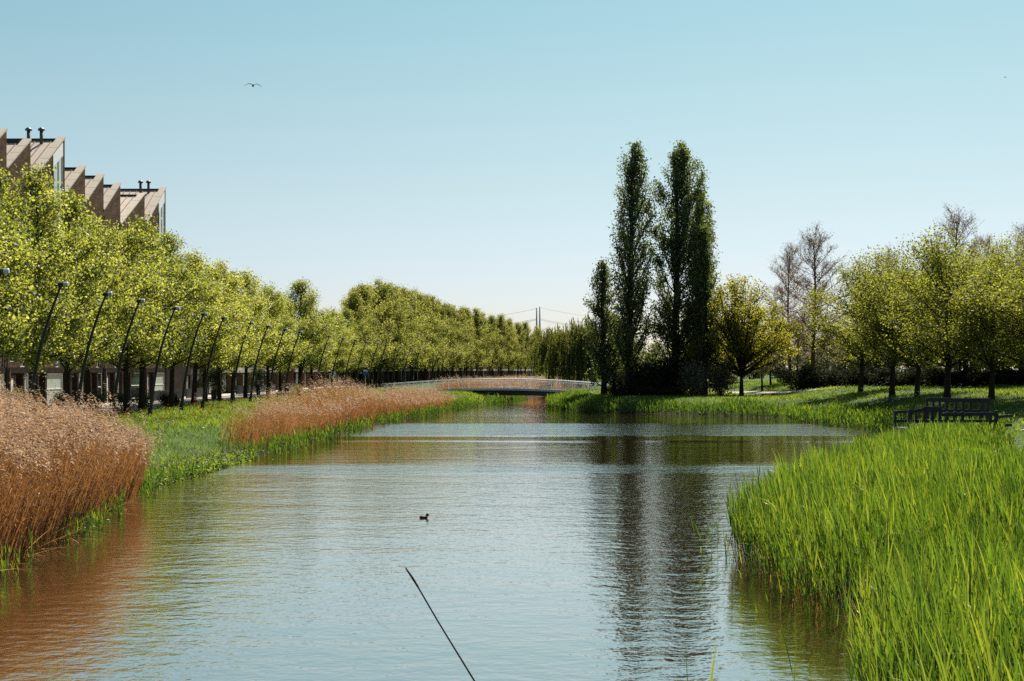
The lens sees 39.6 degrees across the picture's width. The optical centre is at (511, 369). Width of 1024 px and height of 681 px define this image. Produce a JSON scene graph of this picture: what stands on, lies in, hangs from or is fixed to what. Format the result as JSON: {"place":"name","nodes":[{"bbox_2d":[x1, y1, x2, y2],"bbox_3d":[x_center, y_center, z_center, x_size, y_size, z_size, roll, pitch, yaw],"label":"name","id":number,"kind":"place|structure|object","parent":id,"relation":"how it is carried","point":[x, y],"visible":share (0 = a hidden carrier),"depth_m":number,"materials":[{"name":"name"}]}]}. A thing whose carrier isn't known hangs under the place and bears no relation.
{"place":"outdoors","nodes":[
{"label":"outdoors","id":0,"kind":"place"},
{"bbox_2d":[40,377,522,418],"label":"road","id":1,"kind":"structure","parent":0,"point":[155,404],"depth_m":137.21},
{"bbox_2d":[59,388,525,474],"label":"grass","id":2,"kind":"structure","parent":0,"point":[210,418],"depth_m":80.83,"materials":[{"name":"plant"}]},
{"bbox_2d":[0,396,996,680],"bbox_3d":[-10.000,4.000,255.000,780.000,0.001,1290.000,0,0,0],"label":"water","id":3,"kind":"structure","parent":0,"point":[540,542],"depth_m":28.48,"materials":[{"name":"liquid"}]},
{"bbox_2d":[143,445,260,485],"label":"water weeds","id":4,"kind":"object","parent":3,"relation":"in","point":[214,463],"visible":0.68,"depth_m":57.08,"materials":[{"name":"green plant"}]},
{"bbox_2d":[689,473,856,668],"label":"reed shoots","id":5,"kind":"object","parent":3,"relation":"in","point":[781,591],"visible":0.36,"depth_m":25.55,"materials":[{"name":"plant"}]},
{"bbox_2d":[684,604,1023,680],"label":"reed blades","id":6,"kind":"object","parent":3,"relation":"in","point":[711,677],"visible":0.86,"depth_m":12.14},
{"bbox_2d":[0,0,1023,369],"label":"sky","id":7,"kind":"structure","parent":0,"point":[463,152],"materials":[{"name":"blue"}]},
{"bbox_2d":[96,370,1023,674],"bbox_3d":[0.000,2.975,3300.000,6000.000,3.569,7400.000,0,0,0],"label":"ground","id":8,"kind":"structure","parent":0,"point":[680,400],"depth_m":95.27,"materials":[{"name":"plant"}]},
{"bbox_2d":[0,128,7,394],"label":"sawtooth house","id":9,"kind":"structure","parent":8,"relation":"on","point":[3,164],"depth_m":98.06,"materials":[{"name":"brown brick"}]},
{"bbox_2d":[7,139,31,402],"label":"sawtooth house","id":10,"kind":"structure","parent":8,"relation":"on","point":[18,152],"depth_m":101.50,"materials":[{"name":"brown brick"}]},
{"bbox_2d":[0,197,56,339],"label":"street tree","id":11,"kind":"object","parent":8,"relation":"on","point":[22,254],"visible":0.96,"depth_m":61.86,"materials":[{"name":"green plant"}]},
{"bbox_2d":[7,127,65,406],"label":"sawtooth house","id":12,"kind":"structure","parent":8,"relation":"on","point":[43,150],"depth_m":109.28,"materials":[{"name":"brown brick"}]},
{"bbox_2d":[47,373,62,404],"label":"window","id":13,"kind":"structure","parent":12,"relation":"in","point":[56,378],"depth_m":108.94,"materials":[{"name":"white paint"}]},
{"bbox_2d":[0,159,77,361],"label":"street tree","id":14,"kind":"object","parent":8,"relation":"on","point":[7,345],"visible":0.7,"depth_m":66.49,"materials":[{"name":"green plant"}]},
{"bbox_2d":[28,282,68,407],"bbox_3d":[-20.577,-0.440,62.782,1.953,6.899,0.300,0,0,-2],"label":"leaning lamp","id":15,"kind":"object","parent":8,"relation":"on","point":[60,285],"visible":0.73,"depth_m":62.72,"materials":[{"name":"metal"}]},
{"bbox_2d":[0,158,125,418],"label":"street tree","id":16,"kind":"object","parent":8,"relation":"on","point":[46,219],"visible":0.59,"depth_m":72.02,"materials":[{"name":"green plant"}]},
{"bbox_2d":[3,184,147,413],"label":"street tree","id":17,"kind":"object","parent":8,"relation":"on","point":[79,217],"visible":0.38,"depth_m":78.68,"materials":[{"name":"green plant"}]},
{"bbox_2d":[65,165,85,402],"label":"sawtooth house","id":18,"kind":"structure","parent":8,"relation":"on","point":[75,178],"depth_m":114.83,"materials":[{"name":"brown brick"}]},
{"bbox_2d":[0,461,157,579],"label":"reed sprouts","id":19,"kind":"object","parent":8,"relation":"on","point":[94,526],"visible":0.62,"depth_m":34.62,"materials":[{"name":"plant"}]},
{"bbox_2d":[0,376,163,566],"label":"dry reeds","id":20,"kind":"object","parent":8,"relation":"on","point":[47,477],"visible":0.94,"depth_m":33.20,"materials":[{"name":"plant"}]},
{"bbox_2d":[75,292,111,411],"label":"leaning lamp","id":21,"kind":"object","parent":8,"relation":"on","point":[105,294],"visible":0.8,"depth_m":70.72,"materials":[{"name":"metal"}]},
{"bbox_2d":[85,174,104,403],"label":"sawtooth house","id":22,"kind":"structure","parent":8,"relation":"on","point":[94,189],"depth_m":120.38,"materials":[{"name":"brown brick"}]},
{"bbox_2d":[43,205,178,414],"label":"street tree","id":23,"kind":"object","parent":8,"relation":"on","point":[153,287],"visible":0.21,"depth_m":85.62,"materials":[{"name":"green plant"}]},
{"bbox_2d":[104,183,120,402],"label":"sawtooth house","id":24,"kind":"structure","parent":8,"relation":"on","point":[112,202],"depth_m":125.20,"materials":[{"name":"brown brick"}]},
{"bbox_2d":[110,299,144,421],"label":"leaning lamp","id":25,"kind":"object","parent":8,"relation":"on","point":[138,301],"visible":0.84,"depth_m":77.92,"materials":[{"name":"metal"}]},
{"bbox_2d":[120,193,145,399],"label":"sawtooth house","id":26,"kind":"structure","parent":8,"relation":"on","point":[131,205],"depth_m":132.53,"materials":[{"name":"brown brick"}]},
{"bbox_2d":[120,180,166,396],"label":"sawtooth house","id":27,"kind":"structure","parent":8,"relation":"on","point":[155,202],"depth_m":141.56,"materials":[{"name":"brown brick"}]},
{"bbox_2d":[91,220,196,413],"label":"street tree","id":28,"kind":"object","parent":8,"relation":"on","point":[146,347],"visible":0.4,"depth_m":92.29,"materials":[{"name":"green plant"}]},
{"bbox_2d":[112,211,214,409],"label":"street tree","id":29,"kind":"object","parent":8,"relation":"on","point":[184,310],"visible":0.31,"depth_m":98.32,"materials":[{"name":"green plant"}]},
{"bbox_2d":[148,306,179,416],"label":"leaning lamp","id":30,"kind":"object","parent":8,"relation":"on","point":[150,408],"visible":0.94,"depth_m":87.23,"materials":[{"name":"metal"}]},
{"bbox_2d":[130,229,223,408],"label":"street tree","id":31,"kind":"object","parent":8,"relation":"on","point":[189,335],"visible":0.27,"depth_m":104.69,"materials":[{"name":"green plant"}]},
{"bbox_2d":[167,361,192,396],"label":"annexe","id":32,"kind":"structure","parent":8,"relation":"on","point":[179,374],"depth_m":151.02,"materials":[{"name":"brick"}]},
{"bbox_2d":[156,245,259,403],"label":"street tree","id":33,"kind":"object","parent":8,"relation":"on","point":[219,346],"visible":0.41,"depth_m":113.75,"materials":[{"name":"green plant"}]},
{"bbox_2d":[178,259,253,401],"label":"street tree","id":34,"kind":"object","parent":8,"relation":"on","point":[230,308],"visible":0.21,"depth_m":118.58,"materials":[{"name":"green plant"}]},
{"bbox_2d":[199,258,266,400],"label":"street tree","id":35,"kind":"object","parent":8,"relation":"on","point":[232,281],"visible":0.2,"depth_m":125.53,"materials":[{"name":"green plant"}]},
{"bbox_2d":[221,268,282,398],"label":"street tree","id":36,"kind":"object","parent":8,"relation":"on","point":[265,320],"visible":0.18,"depth_m":132.30,"materials":[{"name":"green plant"}]},
{"bbox_2d":[228,265,294,397],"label":"street tree","id":37,"kind":"object","parent":8,"relation":"on","point":[270,337],"visible":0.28,"depth_m":139.62,"materials":[{"name":"green plant"}]},
{"bbox_2d":[0,392,526,572],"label":"bank sedge","id":38,"kind":"object","parent":8,"relation":"on","point":[356,425],"visible":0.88,"depth_m":78.59,"materials":[{"name":"plant"}]},
{"bbox_2d":[221,390,315,450],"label":"dry reeds","id":39,"kind":"object","parent":8,"relation":"on","point":[267,425],"visible":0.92,"depth_m":71.96,"materials":[{"name":"plant"}]},
{"bbox_2d":[250,280,310,394],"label":"street tree","id":40,"kind":"object","parent":8,"relation":"on","point":[280,305],"visible":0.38,"depth_m":147.46,"materials":[{"name":"green plant"}]},
{"bbox_2d":[253,292,312,391],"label":"street tree","id":41,"kind":"object","parent":8,"relation":"on","point":[284,369],"visible":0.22,"depth_m":155.98,"materials":[{"name":"green plant"}]},
{"bbox_2d":[282,277,349,392],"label":"street tree","id":42,"kind":"object","parent":8,"relation":"on","point":[301,306],"visible":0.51,"depth_m":167.41,"materials":[{"name":"green plant"}]},
{"bbox_2d":[292,316,341,390],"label":"street tree","id":43,"kind":"object","parent":8,"relation":"on","point":[311,367],"visible":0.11,"depth_m":176.41,"materials":[{"name":"green plant"}]},
{"bbox_2d":[298,311,359,388],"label":"street tree","id":44,"kind":"object","parent":8,"relation":"on","point":[344,361],"visible":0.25,"depth_m":186.83,"materials":[{"name":"green plant"}]},
{"bbox_2d":[316,307,359,386],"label":"street tree","id":45,"kind":"object","parent":8,"relation":"on","point":[347,330],"visible":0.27,"depth_m":196.94,"materials":[{"name":"green plant"}]},
{"bbox_2d":[249,373,460,434],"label":"dry reeds","id":46,"kind":"object","parent":8,"relation":"on","point":[335,408],"visible":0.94,"depth_m":100.36,"materials":[{"name":"plant"}]},
{"bbox_2d":[335,306,374,388],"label":"street tree","id":47,"kind":"object","parent":8,"relation":"on","point":[346,314],"visible":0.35,"depth_m":206.49,"materials":[{"name":"green plant"}]},
{"bbox_2d":[340,286,376,388],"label":"tall street tree","id":48,"kind":"object","parent":8,"relation":"on","point":[355,300],"visible":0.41,"depth_m":215.60,"materials":[{"name":"green plant"}]},
{"bbox_2d":[341,282,391,386],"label":"tall street tree","id":49,"kind":"object","parent":8,"relation":"on","point":[364,294],"visible":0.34,"depth_m":223.62,"materials":[{"name":"green plant"}]},
{"bbox_2d":[358,283,398,385],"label":"tall street tree","id":50,"kind":"object","parent":8,"relation":"on","point":[378,312],"visible":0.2,"depth_m":231.88,"materials":[{"name":"green plant"}]},
{"bbox_2d":[369,276,408,386],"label":"tall street tree","id":51,"kind":"object","parent":8,"relation":"on","point":[384,290],"visible":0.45,"depth_m":240.45,"materials":[{"name":"green plant"}]},
{"bbox_2d":[372,279,414,382],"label":"tall street tree","id":52,"kind":"object","parent":8,"relation":"on","point":[396,306],"visible":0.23,"depth_m":249.38,"materials":[{"name":"green plant"}]},
{"bbox_2d":[374,284,421,382],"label":"tall street tree","id":53,"kind":"object","parent":8,"relation":"on","point":[411,316],"visible":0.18,"depth_m":258.61,"materials":[{"name":"green plant"}]},
{"bbox_2d":[394,287,423,384],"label":"tall street tree","id":54,"kind":"object","parent":8,"relation":"on","point":[412,346],"visible":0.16,"depth_m":267.52,"materials":[{"name":"green plant"}]},
{"bbox_2d":[397,283,431,381],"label":"tall street tree","id":55,"kind":"object","parent":8,"relation":"on","point":[424,350],"visible":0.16,"depth_m":277.62,"materials":[{"name":"green plant"}]},
{"bbox_2d":[406,288,436,383],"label":"tall street tree","id":56,"kind":"object","parent":8,"relation":"on","point":[422,317],"visible":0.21,"depth_m":287.71,"materials":[{"name":"green plant"}]},
{"bbox_2d":[409,286,438,383],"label":"tall street tree","id":57,"kind":"object","parent":8,"relation":"on","point":[431,321],"visible":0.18,"depth_m":297.85,"materials":[{"name":"green plant"}]},
{"bbox_2d":[417,292,447,382],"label":"tall street tree","id":58,"kind":"object","parent":8,"relation":"on","point":[434,340],"visible":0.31,"depth_m":308.53,"materials":[{"name":"green plant"}]},
{"bbox_2d":[427,293,452,381],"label":"tall street tree","id":59,"kind":"object","parent":8,"relation":"on","point":[437,311],"visible":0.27,"depth_m":319.24,"materials":[{"name":"green plant"}]},
{"bbox_2d":[435,297,459,381],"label":"tall street tree","id":60,"kind":"object","parent":8,"relation":"on","point":[448,335],"visible":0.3,"depth_m":331.38,"materials":[{"name":"green plant"}]},
{"bbox_2d":[435,302,465,381],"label":"tall street tree","id":61,"kind":"object","parent":8,"relation":"on","point":[449,312],"visible":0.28,"depth_m":343.25,"materials":[{"name":"green plant"}]},
{"bbox_2d":[444,304,473,378],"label":"tall street tree","id":62,"kind":"object","parent":8,"relation":"on","point":[459,325],"visible":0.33,"depth_m":356.24,"materials":[{"name":"green plant"}]},
{"bbox_2d":[451,305,477,380],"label":"tall street tree","id":63,"kind":"object","parent":8,"relation":"on","point":[462,321],"visible":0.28,"depth_m":370.48,"materials":[{"name":"green plant"}]},
{"bbox_2d":[454,304,487,377],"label":"tall street tree","id":64,"kind":"object","parent":8,"relation":"on","point":[476,350],"visible":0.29,"depth_m":385.68,"materials":[{"name":"green plant"}]},
{"bbox_2d":[467,307,494,376],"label":"tall street tree","id":65,"kind":"object","parent":8,"relation":"on","point":[478,324],"visible":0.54,"depth_m":401.59,"materials":[{"name":"green plant"}]},
{"bbox_2d":[472,312,497,379],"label":"tall street tree","id":66,"kind":"object","parent":8,"relation":"on","point":[485,327],"visible":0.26,"depth_m":418.69,"materials":[{"name":"green plant"}]},
{"bbox_2d":[383,378,609,395],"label":"footbridge","id":67,"kind":"object","parent":8,"relation":"on","point":[535,391],"visible":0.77,"depth_m":179.47,"materials":[{"name":"metal"}]},
{"bbox_2d":[485,312,508,376],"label":"tall street tree","id":68,"kind":"object","parent":8,"relation":"on","point":[492,320],"visible":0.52,"depth_m":436.08,"materials":[{"name":"green plant"}]},
{"bbox_2d":[489,314,517,377],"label":"tall street tree","id":69,"kind":"object","parent":8,"relation":"on","point":[502,325],"visible":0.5,"depth_m":455.01,"materials":[{"name":"green plant"}]},
{"bbox_2d":[434,373,588,396],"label":"dry reeds","id":70,"kind":"object","parent":8,"relation":"on","point":[479,383],"visible":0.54,"depth_m":201.91,"materials":[{"name":"plant"}]},
{"bbox_2d":[509,322,529,376],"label":"tall street tree","id":71,"kind":"object","parent":8,"relation":"on","point":[522,333],"visible":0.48,"depth_m":497.64,"materials":[{"name":"green plant"}]},
{"bbox_2d":[522,323,575,378],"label":"willow tree","id":72,"kind":"object","parent":8,"relation":"on","point":[541,349],"visible":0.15,"depth_m":254.66,"materials":[{"name":"green plant"}]},
{"bbox_2d":[543,313,600,389],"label":"willow tree","id":73,"kind":"object","parent":8,"relation":"on","point":[570,351],"visible":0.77,"depth_m":219.73,"materials":[{"name":"green plant"}]},
{"bbox_2d":[545,387,613,409],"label":"bridge reeds","id":74,"kind":"object","parent":8,"relation":"on","point":[567,392],"visible":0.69,"depth_m":148.47,"materials":[{"name":"plant"}]},
{"bbox_2d":[581,257,621,394],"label":"poplar tree","id":75,"kind":"object","parent":8,"relation":"on","point":[601,311],"visible":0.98,"depth_m":152.65,"materials":[{"name":"green plant"}]},
{"bbox_2d":[603,141,659,387],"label":"poplar tree","id":76,"kind":"object","parent":8,"relation":"on","point":[626,336],"visible":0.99,"depth_m":149.27,"materials":[{"name":"green plant"}]},
{"bbox_2d":[620,354,674,395],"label":"bush","id":77,"kind":"object","parent":8,"relation":"on","point":[641,377],"visible":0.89,"depth_m":146.44,"materials":[{"name":"green plant"}]},
{"bbox_2d":[649,347,700,394],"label":"bush","id":78,"kind":"object","parent":8,"relation":"on","point":[671,368],"visible":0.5,"depth_m":147.77,"materials":[{"name":"green plant"}]},
{"bbox_2d":[640,140,717,392],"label":"poplar tree","id":79,"kind":"object","parent":8,"relation":"on","point":[668,330],"visible":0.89,"depth_m":151.16,"materials":[{"name":"green plant"}]},
{"bbox_2d":[672,359,711,395],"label":"shrub","id":80,"kind":"object","parent":8,"relation":"on","point":[693,382],"visible":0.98,"depth_m":144.56,"materials":[{"name":"green plant"}]},
{"bbox_2d":[680,191,724,392],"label":"poplar tree","id":81,"kind":"object","parent":8,"relation":"on","point":[709,206],"visible":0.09,"depth_m":154.71,"materials":[{"name":"green plant"}]},
{"bbox_2d":[684,223,725,394],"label":"poplar tree","id":82,"kind":"object","parent":8,"relation":"on","point":[702,267],"visible":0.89,"depth_m":148.69,"materials":[{"name":"green plant"}]},
{"bbox_2d":[706,352,736,394],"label":"shrub","id":83,"kind":"object","parent":8,"relation":"on","point":[720,382],"visible":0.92,"depth_m":148.02,"materials":[{"name":"green plant"}]},
{"bbox_2d":[682,273,808,395],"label":"maple tree","id":84,"kind":"object","parent":8,"relation":"on","point":[742,350],"visible":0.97,"depth_m":147.41,"materials":[{"name":"green plant"}]},
{"bbox_2d":[546,392,1014,432],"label":"shore reeds","id":85,"kind":"object","parent":8,"relation":"on","point":[873,417],"visible":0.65,"depth_m":115.02,"materials":[{"name":"plant"}]},
{"bbox_2d":[753,242,834,373],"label":"bare tree","id":86,"kind":"object","parent":8,"relation":"on","point":[786,300],"visible":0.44,"depth_m":175.81,"materials":[{"name":"plant"}]},
{"bbox_2d":[771,366,817,388],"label":"bush","id":87,"kind":"object","parent":8,"relation":"on","point":[787,380],"visible":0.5,"depth_m":149.96,"materials":[{"name":"green plant"}]},
{"bbox_2d":[782,320,817,371],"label":"blossom tree","id":88,"kind":"object","parent":8,"relation":"on","point":[798,360],"visible":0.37,"depth_m":179.24,"materials":[{"name":"green plant"}]},
{"bbox_2d":[758,221,854,369],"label":"bare tree","id":89,"kind":"object","parent":8,"relation":"on","point":[810,240],"visible":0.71,"depth_m":157.81,"materials":[{"name":"plant"}]},
{"bbox_2d":[591,380,1023,435],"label":"meadow grass","id":90,"kind":"structure","parent":8,"relation":"on","point":[1003,391],"depth_m":123.14,"materials":[{"name":"plant"}]},
{"bbox_2d":[786,360,839,386],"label":"bush","id":91,"kind":"object","parent":8,"relation":"on","point":[815,371],"visible":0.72,"depth_m":146.69,"materials":[{"name":"green plant"}]},
{"bbox_2d":[805,327,850,368],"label":"blossom tree","id":92,"kind":"object","parent":8,"relation":"on","point":[829,361],"visible":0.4,"depth_m":169.71,"materials":[{"name":"green plant"}]},
{"bbox_2d":[802,365,856,386],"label":"bush","id":93,"kind":"object","parent":8,"relation":"on","point":[828,378],"visible":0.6,"depth_m":143.88,"materials":[{"name":"green plant"}]},
{"bbox_2d":[790,253,888,391],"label":"park tree","id":94,"kind":"object","parent":8,"relation":"on","point":[850,350],"visible":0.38,"depth_m":125.78,"materials":[{"name":"green plant"}]},
{"bbox_2d":[832,359,886,385],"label":"bush","id":95,"kind":"object","parent":8,"relation":"on","point":[849,381],"visible":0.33,"depth_m":141.14,"materials":[{"name":"green plant"}]},
{"bbox_2d":[720,416,1023,680],"bbox_3d":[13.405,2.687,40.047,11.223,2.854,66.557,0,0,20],"label":"reed bed","id":96,"kind":"object","parent":8,"relation":"on","point":[897,495],"visible":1,"depth_m":23.12,"materials":[{"name":"plant"}]},
{"bbox_2d":[823,237,945,396],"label":"park tree","id":97,"kind":"object","parent":8,"relation":"on","point":[863,334],"visible":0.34,"depth_m":111.64,"materials":[{"name":"green plant"}]},
{"bbox_2d":[865,363,911,386],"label":"bush","id":98,"kind":"object","parent":8,"relation":"on","point":[884,374],"visible":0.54,"depth_m":136.28,"materials":[{"name":"green plant"}]},
{"bbox_2d":[840,235,969,396],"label":"park tree","id":99,"kind":"object","parent":8,"relation":"on","point":[885,301],"visible":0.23,"depth_m":107.65,"materials":[{"name":"green plant"}]},
{"bbox_2d":[877,367,941,386],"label":"bush","id":100,"kind":"object","parent":8,"relation":"on","point":[902,377],"visible":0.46,"depth_m":133.59,"materials":[{"name":"green plant"}]},
{"bbox_2d":[864,218,1017,397],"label":"park tree","id":101,"kind":"object","parent":8,"relation":"on","point":[924,303],"visible":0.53,"depth_m":97.63,"materials":[{"name":"green plant"}]},
{"bbox_2d":[891,398,1011,432],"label":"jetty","id":102,"kind":"object","parent":8,"relation":"on","point":[970,412],"visible":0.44,"depth_m":67.30,"materials":[{"name":"wood"}]},
{"bbox_2d":[919,203,994,370],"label":"bare tree","id":103,"kind":"object","parent":8,"relation":"on","point":[958,220],"visible":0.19,"depth_m":164.71,"materials":[{"name":"plant"}]},
{"bbox_2d":[902,241,1023,398],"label":"park tree","id":104,"kind":"object","parent":8,"relation":"on","point":[974,333],"visible":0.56,"depth_m":91.38,"materials":[{"name":"green plant"}]},
{"bbox_2d":[947,250,1023,367],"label":"park tree","id":105,"kind":"object","parent":8,"relation":"on","point":[1011,301],"visible":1,"depth_m":85.91,"materials":[{"name":"green plant"}]},
{"bbox_2d":[959,227,1023,370],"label":"park tree","id":106,"kind":"object","parent":8,"relation":"on","point":[1005,249],"visible":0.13,"depth_m":121.28,"materials":[{"name":"green plant"}]},
{"bbox_2d":[995,365,1023,384],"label":"bush","id":107,"kind":"object","parent":8,"relation":"on","point":[1011,375],"visible":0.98,"depth_m":118.20,"materials":[{"name":"green plant"}]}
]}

